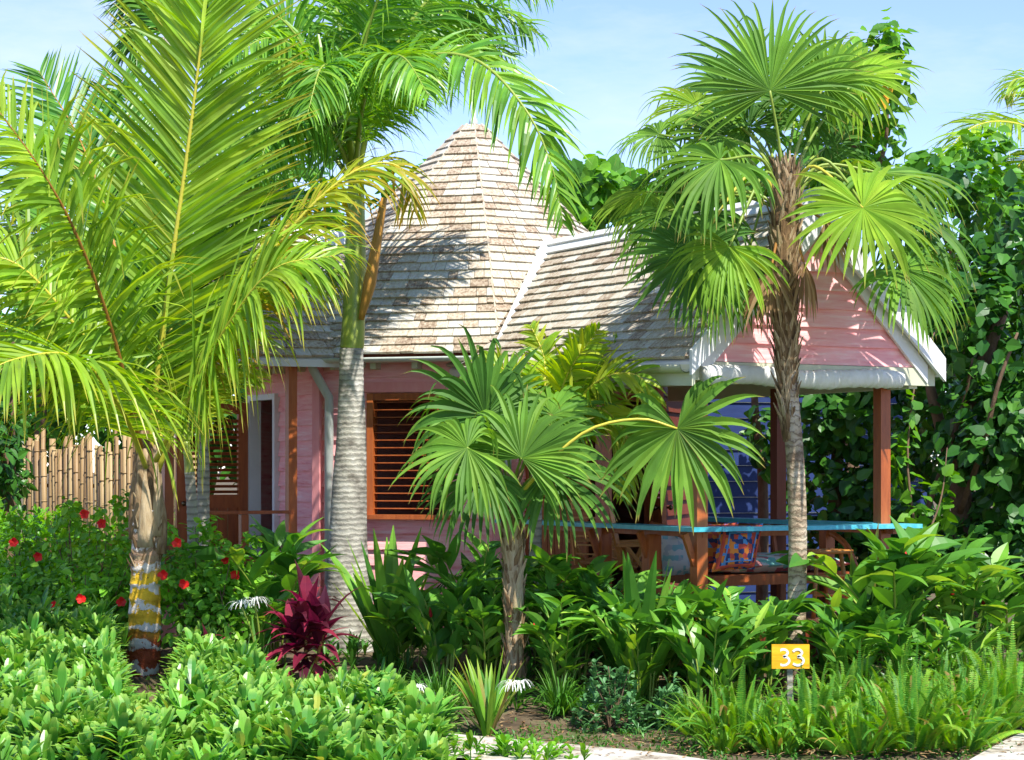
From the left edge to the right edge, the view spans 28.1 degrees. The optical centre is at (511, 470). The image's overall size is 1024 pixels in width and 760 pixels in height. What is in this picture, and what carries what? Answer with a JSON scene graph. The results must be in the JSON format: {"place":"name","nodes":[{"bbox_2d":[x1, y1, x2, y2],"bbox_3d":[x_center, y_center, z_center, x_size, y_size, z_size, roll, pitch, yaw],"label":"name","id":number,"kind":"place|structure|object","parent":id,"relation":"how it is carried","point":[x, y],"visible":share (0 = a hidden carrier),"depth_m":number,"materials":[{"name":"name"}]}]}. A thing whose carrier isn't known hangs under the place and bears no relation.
{"place":"outdoors","nodes":[
{"label":"outdoors","id":0,"kind":"place"},
{"bbox_2d":[0,0,1023,471],"label":"sky","id":1,"kind":"structure","parent":0,"point":[602,57],"materials":[{"name":"blue"}]},
{"bbox_2d":[16,472,1023,759],"bbox_3d":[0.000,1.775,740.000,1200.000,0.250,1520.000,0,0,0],"label":"ground","id":2,"kind":"structure","parent":0,"point":[526,716],"depth_m":15.44,"materials":[{"name":"soil"}]},
{"bbox_2d":[0,332,37,576],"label":"broadleaf tree","id":3,"kind":"object","parent":2,"relation":"on","point":[12,492],"visible":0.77,"depth_m":24.89,"materials":[{"name":"green plant"}]},
{"bbox_2d":[0,496,91,605],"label":"hibiscus shrub","id":4,"kind":"object","parent":2,"relation":"on","point":[26,588],"visible":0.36,"depth_m":18.86,"materials":[{"name":"green plant"}]},
{"bbox_2d":[0,289,107,470],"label":"broadleaf tree","id":5,"kind":"object","parent":2,"relation":"on","point":[54,434],"visible":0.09,"depth_m":28.91,"materials":[{"name":"green plant"}]},
{"bbox_2d":[0,583,132,666],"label":"naupaka shrubs","id":6,"kind":"object","parent":2,"relation":"on","point":[7,602],"visible":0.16,"depth_m":17.70,"materials":[{"name":"green plant"}]},
{"bbox_2d":[0,497,182,591],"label":"garden hedge","id":7,"kind":"object","parent":2,"relation":"on","point":[33,522],"visible":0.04,"depth_m":23.14,"materials":[{"name":"green plant"}]},
{"bbox_2d":[21,489,164,608],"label":"hibiscus shrub","id":8,"kind":"object","parent":2,"relation":"on","point":[70,560],"visible":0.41,"depth_m":18.28,"materials":[{"name":"green plant"}]},
{"bbox_2d":[43,534,166,626],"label":"hibiscus shrub","id":9,"kind":"object","parent":2,"relation":"on","point":[110,588],"visible":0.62,"depth_m":17.63,"materials":[{"name":"green plant"}]},
{"bbox_2d":[22,428,196,569],"bbox_3d":[-5.146,0.575,26.010,3.314,2.250,0.143,0,0,39],"label":"bamboo fence","id":10,"kind":"object","parent":2,"relation":"on","point":[77,481],"visible":0.33,"depth_m":26.25,"materials":[{"name":"wood"}]},
{"bbox_2d":[92,388,233,441],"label":"broadleaf tree","id":11,"kind":"object","parent":2,"relation":"on","point":[105,434],"depth_m":30.41,"materials":[{"name":"green plant"}]},
{"bbox_2d":[93,0,250,438],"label":"coconut palm","id":12,"kind":"object","parent":2,"relation":"on","point":[138,11],"visible":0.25,"depth_m":25.85,"materials":[{"name":"green plant"}]},
{"bbox_2d":[157,514,247,635],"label":"hibiscus shrub","id":13,"kind":"object","parent":2,"relation":"on","point":[183,576],"visible":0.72,"depth_m":17.30,"materials":[{"name":"green plant"}]},
{"bbox_2d":[157,537,269,653],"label":"hibiscus shrub","id":14,"kind":"object","parent":2,"relation":"on","point":[218,620],"visible":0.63,"depth_m":17.08,"materials":[{"name":"green plant"}]},
{"bbox_2d":[159,303,272,626],"bbox_3d":[-2.837,0.070,18.178,1.450,3.260,0.684,0,0,0],"label":"slim palm","id":15,"kind":"object","parent":2,"relation":"on","point":[191,496],"visible":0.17,"depth_m":17.92,"materials":[{"name":"green plant"}]},
{"bbox_2d":[0,0,441,676],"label":"coconut palm","id":16,"kind":"object","parent":2,"relation":"on","point":[122,256],"visible":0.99,"depth_m":16.44,"materials":[{"name":"green plant"}]},
{"bbox_2d":[185,525,273,642],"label":"hibiscus shrub","id":17,"kind":"object","parent":2,"relation":"on","point":[256,541],"visible":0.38,"depth_m":17.67,"materials":[{"name":"green plant"}]},
{"bbox_2d":[197,215,274,618],"bbox_3d":[-2.770,-0.332,18.794,1.495,4.065,0.726,0,0,0],"label":"slim palm","id":18,"kind":"object","parent":2,"relation":"on","point":[203,498],"visible":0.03,"depth_m":18.46,"materials":[{"name":"green plant"}]},
{"bbox_2d":[0,592,474,759],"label":"naupaka shrubs","id":19,"kind":"object","parent":2,"relation":"on","point":[66,693],"visible":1,"depth_m":11.39,"materials":[{"name":"green plant"}]},
{"bbox_2d":[187,576,296,649],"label":"ginger plant","id":20,"kind":"object","parent":2,"relation":"on","point":[263,586],"visible":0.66,"depth_m":17.20,"materials":[{"name":"green plant"}]},
{"bbox_2d":[223,596,298,663],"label":"spider lily","id":21,"kind":"object","parent":2,"relation":"on","point":[260,637],"visible":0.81,"depth_m":16.51,"materials":[{"name":"green plant"}]},
{"bbox_2d":[179,515,346,663],"bbox_3d":[-2.131,1.022,17.537,1.430,1.273,1.784,0,0,-8],"label":"ginger plant","id":22,"kind":"object","parent":2,"relation":"on","point":[275,560],"visible":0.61,"depth_m":17.34,"materials":[{"name":"green plant"}]},
{"bbox_2d":[251,559,362,678],"bbox_3d":[-1.632,1.273,16.403,0.824,1.110,0.810,0,0,40],"label":"red cordyline","id":23,"kind":"object","parent":2,"relation":"on","point":[305,619],"visible":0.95,"depth_m":16.34,"materials":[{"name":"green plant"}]},
{"bbox_2d":[228,155,426,230],"bbox_3d":[-2.689,-1.375,28.168,3.767,6.151,1.746,0,0,-9],"label":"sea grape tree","id":24,"kind":"object","parent":2,"relation":"on","point":[328,209],"visible":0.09,"depth_m":27.70,"materials":[{"name":"green plant"}]},
{"bbox_2d":[320,525,472,665],"bbox_3d":[-1.081,1.067,17.353,1.411,1.193,0.869,0,0,12],"label":"crinum lily","id":25,"kind":"object","parent":2,"relation":"on","point":[380,634],"visible":0.64,"depth_m":17.33,"materials":[{"name":"green plant"}]},
{"bbox_2d":[358,573,444,667],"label":"ginger plant","id":26,"kind":"object","parent":2,"relation":"on","point":[404,630],"visible":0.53,"depth_m":17.16,"materials":[{"name":"green plant"}]},
{"bbox_2d":[215,0,590,652],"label":"royal palm","id":27,"kind":"object","parent":2,"relation":"on","point":[368,82],"visible":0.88,"depth_m":18.25,"materials":[{"name":"green plant"}]},
{"bbox_2d":[373,565,502,686],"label":"ginger plant","id":28,"kind":"object","parent":2,"relation":"on","point":[446,641],"visible":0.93,"depth_m":16.35,"materials":[{"name":"green plant"}]},
{"bbox_2d":[405,660,483,729],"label":"grass tuft","id":29,"kind":"object","parent":2,"relation":"on","point":[449,691],"visible":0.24,"depth_m":15.14,"materials":[{"name":"green plant"}]},
{"bbox_2d":[403,594,501,673],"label":"ginger plant","id":30,"kind":"object","parent":2,"relation":"on","point":[439,627],"visible":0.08,"depth_m":16.92,"materials":[{"name":"green plant"}]},
{"bbox_2d":[416,647,531,735],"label":"spider lily","id":31,"kind":"object","parent":2,"relation":"on","point":[488,703],"visible":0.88,"depth_m":14.57,"materials":[{"name":"green plant"}]},
{"bbox_2d":[382,529,573,667],"bbox_3d":[-0.194,1.079,17.259,1.727,1.184,1.385,0,0,-43],"label":"ginger plant","id":32,"kind":"object","parent":2,"relation":"on","point":[434,551],"visible":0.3,"depth_m":17.10,"materials":[{"name":"green plant"}]},
{"bbox_2d":[426,575,543,679],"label":"ginger plant","id":33,"kind":"object","parent":2,"relation":"on","point":[488,616],"visible":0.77,"depth_m":16.25,"materials":[{"name":"green plant"}]},
{"bbox_2d":[49,109,945,665],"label":"cottage","id":34,"kind":"structure","parent":2,"relation":"on","point":[485,257],"depth_m":20.14,"materials":[{"name":"wood"}]},
{"bbox_2d":[175,403,247,568],"bbox_3d":[-3.184,0.270,21.731,0.800,1.980,0.200,0,0,-29],"label":"door","id":35,"kind":"structure","parent":34,"relation":"in","point":[229,526],"depth_m":21.80,"materials":[{"name":"brown wood"}]},
{"bbox_2d":[364,381,450,519],"bbox_3d":[-1.019,-0.194,20.184,0.940,1.353,0.190,0,0,16],"label":"window","id":36,"kind":"structure","parent":34,"relation":"in","point":[372,398],"depth_m":20.23,"materials":[{"name":"brown wood"}]},
{"bbox_2d":[529,437,588,585],"bbox_3d":[0.454,0.290,19.912,0.620,1.940,0.200,0,0,27],"label":"door","id":37,"kind":"structure","parent":34,"relation":"in","point":[556,549],"depth_m":19.87,"materials":[{"name":"brown wood"}]},
{"bbox_2d":[568,502,641,591],"bbox_3d":[0.891,0.792,19.164,0.595,0.994,0.665,0,0,36],"label":"folding chair","id":38,"kind":"object","parent":34,"relation":"on","point":[576,551],"visible":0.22,"depth_m":19.10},
{"bbox_2d":[608,504,673,607],"bbox_3d":[1.132,0.792,18.315,0.665,0.994,0.595,0,0,-8],"label":"folding chair","id":39,"kind":"object","parent":34,"relation":"on","point":[618,544],"visible":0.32,"depth_m":18.05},
{"bbox_2d":[649,401,672,569],"bbox_3d":[1.488,0.290,20.432,0.201,1.940,0.620,0,0,0],"label":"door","id":40,"kind":"structure","parent":34,"relation":"in","point":[656,516],"depth_m":20.29,"materials":[{"name":"brown wood"}]},
{"bbox_2d":[649,521,857,600],"bbox_3d":[2.118,0.866,18.192,1.663,0.827,1.065,0,0,-29],"label":"daybed","id":41,"kind":"object","parent":34,"relation":"on","point":[768,570],"visible":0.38,"depth_m":17.75,"materials":[{"name":"brown wood"}]},
{"bbox_2d":[661,536,689,576],"bbox_3d":[1.457,0.729,17.800,0.417,0.381,0.202,0,0,-27],"label":"pillow","id":42,"kind":"object","parent":41,"relation":"on","point":[673,549],"visible":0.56,"depth_m":17.70,"materials":[{"name":"fabric"}]},
{"bbox_2d":[708,522,738,569],"bbox_3d":[1.710,0.640,17.198,0.506,0.400,0.191,0,0,-24],"label":"pillow","id":43,"kind":"object","parent":41,"relation":"on","point":[713,537],"visible":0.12,"depth_m":17.11,"materials":[{"name":"red fabric"}]},
{"bbox_2d":[711,523,762,571],"bbox_3d":[1.866,0.641,16.946,0.510,0.398,0.172,0,0,-19],"label":"pillow","id":44,"kind":"object","parent":41,"relation":"on","point":[737,549],"visible":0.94,"depth_m":16.88,"materials":[{"name":"multicoloured fabric"}]},
{"bbox_2d":[788,548,853,618],"bbox_3d":[2.696,0.987,17.900,0.480,0.591,0.356,0,0,-29],"label":"bamboo stool","id":45,"kind":"object","parent":34,"relation":"on","point":[840,552],"visible":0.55,"depth_m":17.80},
{"bbox_2d":[6,265,1023,495],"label":"trees","id":46,"kind":"object","parent":2,"relation":"on","point":[102,437],"visible":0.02,"depth_m":33.61,"materials":[{"name":"green plant"}]},
{"bbox_2d":[447,727,591,759],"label":"path plants","id":47,"kind":"object","parent":2,"relation":"on","point":[502,740],"visible":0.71,"depth_m":13.17,"materials":[{"name":"green plant"}]},
{"bbox_2d":[478,544,614,672],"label":"ginger plant","id":48,"kind":"object","parent":2,"relation":"on","point":[558,567],"visible":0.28,"depth_m":16.71,"materials":[{"name":"green plant"}]},
{"bbox_2d":[509,659,591,717],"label":"grass tuft","id":49,"kind":"object","parent":2,"relation":"on","point":[565,700],"visible":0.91,"depth_m":15.34,"materials":[{"name":"green plant"}]},
{"bbox_2d":[504,589,612,693],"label":"ginger plant","id":50,"kind":"object","parent":2,"relation":"on","point":[543,631],"visible":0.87,"depth_m":15.88,"materials":[{"name":"green plant"}]},
{"bbox_2d":[471,319,666,652],"bbox_3d":[0.458,0.153,17.121,1.665,2.882,1.690,0,0,0],"label":"christmas palm","id":51,"kind":"object","parent":2,"relation":"on","point":[578,361],"visible":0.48,"depth_m":16.90,"materials":[{"name":"green plant"}]},
{"bbox_2d":[388,324,764,697],"bbox_3d":[0.481,0.354,16.118,2.856,2.986,1.788,0,0,0],"label":"thatch palm","id":52,"kind":"object","parent":2,"relation":"on","point":[486,421],"visible":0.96,"depth_m":15.73,"materials":[{"name":"green plant"}]},
{"bbox_2d":[496,561,663,682],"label":"ginger plant","id":53,"kind":"object","parent":2,"relation":"on","point":[606,571],"visible":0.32,"depth_m":16.52,"materials":[{"name":"green plant"}]},
{"bbox_2d":[564,655,653,735],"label":"pittosporum bush","id":54,"kind":"object","parent":2,"relation":"on","point":[609,695],"visible":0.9,"depth_m":14.86,"materials":[{"name":"green plant"}]},
{"bbox_2d":[544,572,697,689],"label":"ginger plant","id":55,"kind":"object","parent":2,"relation":"on","point":[641,586],"visible":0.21,"depth_m":16.30,"materials":[{"name":"green plant"}]},
{"bbox_2d":[560,579,702,704],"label":"ginger plant","id":56,"kind":"object","parent":2,"relation":"on","point":[624,639],"visible":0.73,"depth_m":15.63,"materials":[{"name":"green plant"}]},
{"bbox_2d":[553,551,733,701],"bbox_3d":[0.945,1.202,15.902,1.404,1.188,1.147,0,0,18],"label":"crinum lily","id":57,"kind":"object","parent":2,"relation":"on","point":[631,592],"visible":0.58,"depth_m":15.73,"materials":[{"name":"green plant"}]},
{"bbox_2d":[550,151,763,231],"bbox_3d":[1.950,-1.350,28.241,3.550,6.100,1.904,0,0,-26],"label":"sea grape tree","id":58,"kind":"object","parent":2,"relation":"on","point":[601,183],"visible":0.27,"depth_m":27.22,"materials":[{"name":"green plant"}]},
{"bbox_2d":[576,582,747,696],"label":"ginger plant","id":59,"kind":"object","parent":2,"relation":"on","point":[674,661],"visible":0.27,"depth_m":16.07,"materials":[{"name":"green plant"}]},
{"bbox_2d":[639,672,696,731],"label":"pittosporum bush","id":60,"kind":"object","parent":2,"relation":"on","point":[653,713],"visible":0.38,"depth_m":14.92,"materials":[{"name":"green plant"}]},
{"bbox_2d":[313,624,1023,720],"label":"ground cover","id":61,"kind":"object","parent":2,"relation":"on","point":[352,645],"visible":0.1,"depth_m":16.56,"materials":[{"name":"green plant"}]},
{"bbox_2d":[657,611,723,701],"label":"ginger plant","id":62,"kind":"object","parent":2,"relation":"on","point":[703,672],"visible":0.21,"depth_m":15.84,"materials":[{"name":"green plant"}]},
{"bbox_2d":[360,662,1023,757],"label":"leaf litter","id":63,"kind":"object","parent":2,"relation":"on","point":[612,734],"visible":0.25,"depth_m":13.86,"materials":[{"name":"plant"}]},
{"bbox_2d":[644,674,746,735],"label":"boston fern","id":64,"kind":"object","parent":2,"relation":"on","point":[686,712],"visible":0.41,"depth_m":14.55,"materials":[{"name":"green plant"}]},
{"bbox_2d":[617,595,799,712],"bbox_3d":[1.480,1.399,15.261,1.298,0.912,1.004,0,0,-17],"label":"ginger plant","id":65,"kind":"object","parent":2,"relation":"on","point":[721,655],"visible":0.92,"depth_m":15.28,"materials":[{"name":"green plant"}]},
{"bbox_2d":[683,715,758,752],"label":"boston fern","id":66,"kind":"object","parent":2,"relation":"on","point":[726,740],"visible":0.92,"depth_m":13.68,"materials":[{"name":"green plant"}]},
{"bbox_2d":[650,659,811,747],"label":"boston fern","id":67,"kind":"object","parent":2,"relation":"on","point":[731,709],"visible":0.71,"depth_m":13.91,"materials":[{"name":"green plant"}]},
{"bbox_2d":[451,718,1021,756],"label":"lawn grass","id":68,"kind":"structure","parent":2,"relation":"on","point":[677,748],"depth_m":14.33,"materials":[{"name":"green plant"}]},
{"bbox_2d":[452,717,1023,759],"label":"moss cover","id":69,"kind":"object","parent":2,"relation":"on","point":[682,747],"visible":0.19,"depth_m":13.96,"materials":[{"name":"green plant"}]},
{"bbox_2d":[656,575,821,699],"bbox_3d":[1.779,1.309,15.879,1.144,0.978,1.427,0,0,38],"label":"ginger plant","id":70,"kind":"object","parent":2,"relation":"on","point":[703,599],"visible":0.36,"depth_m":15.66,"materials":[{"name":"green plant"}]},
{"bbox_2d":[702,589,814,698],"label":"ginger plant","id":71,"kind":"object","parent":2,"relation":"on","point":[764,664],"visible":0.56,"depth_m":15.63,"materials":[{"name":"green plant"}]},
{"bbox_2d":[734,700,820,754],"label":"boston fern","id":72,"kind":"object","parent":2,"relation":"on","point":[785,739],"visible":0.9,"depth_m":13.61,"materials":[{"name":"green plant"}]},
{"bbox_2d":[586,0,978,694],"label":"thatch palm","id":73,"kind":"object","parent":2,"relation":"on","point":[706,262],"visible":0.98,"depth_m":16.07,"materials":[{"name":"green plant"}]},
{"bbox_2d":[759,689,820,729],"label":"boston fern","id":74,"kind":"object","parent":2,"relation":"on","point":[783,707],"depth_m":14.58,"materials":[{"name":"green plant"}]},
{"bbox_2d":[771,644,809,702],"bbox_3d":[2.026,1.574,14.914,0.277,0.614,0.062,0,0,0],"label":"number sign","id":75,"kind":"object","parent":2,"relation":"on","point":[789,657],"visible":0.97,"depth_m":14.89,"materials":[{"name":"yellow paint"}]},
{"bbox_2d":[785,618,858,693],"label":"ginger plant","id":76,"kind":"object","parent":2,"relation":"on","point":[822,658],"visible":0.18,"depth_m":16.16,"materials":[{"name":"green plant"}]},
{"bbox_2d":[731,659,917,748],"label":"boston fern","id":77,"kind":"object","parent":2,"relation":"on","point":[806,708],"visible":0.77,"depth_m":13.78,"materials":[{"name":"green plant"}]},
{"bbox_2d":[732,7,918,558],"bbox_3d":[3.908,-1.932,25.437,1.638,7.264,2.906,0,0,-35],"label":"sea hibiscus tree","id":78,"kind":"object","parent":2,"relation":"on","point":[891,39],"visible":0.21,"depth_m":24.66,"materials":[{"name":"green plant"}]},
{"bbox_2d":[708,372,946,601],"bbox_3d":[3.407,0.035,25.889,3.350,3.230,2.500,0,0,-14],"label":"blue cabin","id":79,"kind":"object","parent":2,"relation":"on","point":[746,504],"visible":0.02,"depth_m":24.62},
{"bbox_2d":[755,638,921,713],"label":"boston fern","id":80,"kind":"object","parent":2,"relation":"on","point":[840,679],"visible":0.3,"depth_m":14.82,"materials":[{"name":"green plant"}]},
{"bbox_2d":[783,603,915,686],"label":"ginger plant","id":81,"kind":"object","parent":2,"relation":"on","point":[829,627],"visible":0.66,"depth_m":15.40,"materials":[{"name":"green plant"}]},
{"bbox_2d":[739,371,961,610],"bbox_3d":[3.527,0.002,22.464,1.693,3.581,3.149,0,0,-38],"label":"sea hibiscus tree","id":82,"kind":"object","parent":2,"relation":"on","point":[847,496],"visible":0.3,"depth_m":21.89,"materials":[{"name":"green plant"}]},
{"bbox_2d":[789,587,929,690],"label":"ginger plant","id":83,"kind":"object","parent":2,"relation":"on","point":[860,613],"visible":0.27,"depth_m":15.89,"materials":[{"name":"green plant"}]},
{"bbox_2d":[800,687,919,757],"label":"boston fern","id":84,"kind":"object","parent":2,"relation":"on","point":[868,742],"visible":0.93,"depth_m":13.51,"materials":[{"name":"green plant"}]},
{"bbox_2d":[850,523,884,629],"bbox_3d":[3.033,1.056,17.167,0.375,1.238,0.290,0,0,20],"label":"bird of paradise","id":85,"kind":"object","parent":2,"relation":"on","point":[867,588],"visible":0.09,"depth_m":17.10,"materials":[{"name":"green plant"}]},
{"bbox_2d":[819,676,929,722],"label":"boston fern","id":86,"kind":"object","parent":2,"relation":"on","point":[866,711],"visible":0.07,"depth_m":14.40,"materials":[{"name":"green plant"}]},
{"bbox_2d":[767,515,993,672],"bbox_3d":[2.927,1.063,16.320,1.626,1.390,2.028,0,0,34],"label":"ginger plant","id":87,"kind":"object","parent":2,"relation":"on","point":[905,580],"visible":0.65,"depth_m":16.05,"materials":[{"name":"green plant"}]},
{"bbox_2d":[817,632,964,710],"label":"boston fern","id":88,"kind":"object","parent":2,"relation":"on","point":[902,662],"visible":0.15,"depth_m":15.17,"materials":[{"name":"green plant"}]},
{"bbox_2d":[845,606,980,681],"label":"ginger plant","id":89,"kind":"object","parent":2,"relation":"on","point":[897,640],"visible":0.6,"depth_m":15.33,"materials":[{"name":"green plant"}]},
{"bbox_2d":[832,656,1011,751],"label":"boston fern","id":90,"kind":"object","parent":2,"relation":"on","point":[931,738],"visible":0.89,"depth_m":13.63,"materials":[{"name":"green plant"}]},
{"bbox_2d":[847,659,1005,729],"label":"boston fern","id":91,"kind":"object","parent":2,"relation":"on","point":[930,685],"visible":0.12,"depth_m":14.42,"materials":[{"name":"green plant"}]},
{"bbox_2d":[891,332,963,598],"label":"climbing vine","id":92,"kind":"object","parent":2,"relation":"on","point":[942,508],"visible":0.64,"depth_m":18.63,"materials":[{"name":"green plant"}]},
{"bbox_2d":[856,528,1019,668],"bbox_3d":[3.389,1.092,16.483,1.273,1.269,1.732,0,0,-2],"label":"ginger plant","id":93,"kind":"object","parent":2,"relation":"on","point":[918,556],"visible":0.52,"depth_m":16.37,"materials":[{"name":"green plant"}]},
{"bbox_2d":[878,650,1009,716],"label":"boston fern","id":94,"kind":"object","parent":2,"relation":"on","point":[958,687],"visible":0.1,"depth_m":14.74,"materials":[{"name":"green plant"}]},
{"bbox_2d":[887,125,1023,399],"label":"sea hibiscus tree","id":95,"kind":"object","parent":2,"relation":"on","point":[980,149],"visible":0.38,"depth_m":23.63,"materials":[{"name":"green plant"}]},
{"bbox_2d":[891,154,1023,632],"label":"sea hibiscus tree","id":96,"kind":"object","parent":2,"relation":"on","point":[985,457],"visible":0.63,"depth_m":19.82,"materials":[{"name":"green plant"}]},
{"bbox_2d":[893,667,1023,751],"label":"boston fern","id":97,"kind":"object","parent":2,"relation":"on","point":[979,740],"visible":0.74,"depth_m":13.68,"materials":[{"name":"green plant"}]},
{"bbox_2d":[905,613,1017,683],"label":"ginger plant","id":98,"kind":"object","parent":2,"relation":"on","point":[940,628],"visible":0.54,"depth_m":15.54,"materials":[{"name":"green plant"}]},
{"bbox_2d":[904,650,1023,739],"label":"boston fern","id":99,"kind":"object","parent":2,"relation":"on","point":[1016,707],"visible":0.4,"depth_m":14.26,"materials":[{"name":"green plant"}]},
{"bbox_2d":[914,617,1023,693],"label":"boston fern","id":100,"kind":"object","parent":2,"relation":"on","point":[988,663],"visible":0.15,"depth_m":15.43,"materials":[{"name":"green plant"}]},
{"bbox_2d":[920,558,1023,663],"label":"ginger plant","id":101,"kind":"object","parent":2,"relation":"on","point":[972,602],"visible":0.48,"depth_m":16.42,"materials":[{"name":"green plant"}]},
{"bbox_2d":[922,617,1023,727],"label":"boston fern","id":102,"kind":"object","parent":2,"relation":"on","point":[1014,682],"visible":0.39,"depth_m":14.96,"materials":[{"name":"green plant"}]},
{"bbox_2d":[923,63,1023,233],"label":"coconut palm","id":103,"kind":"object","parent":2,"relation":"on","point":[1014,86],"visible":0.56,"depth_m":29.66,"materials":[{"name":"green plant"}]},
{"bbox_2d":[943,542,1023,677],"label":"ginger plant","id":104,"kind":"object","parent":2,"relation":"on","point":[1015,604],"visible":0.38,"depth_m":16.59,"materials":[{"name":"green plant"}]},
{"bbox_2d":[448,733,706,759],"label":"path","id":105,"kind":"structure","parent":0,"point":[627,755],"depth_m":13.33,"materials":[{"name":"concrete"}]},
{"bbox_2d":[970,733,1023,759],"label":"path","id":106,"kind":"structure","parent":0,"point":[994,753],"depth_m":13.47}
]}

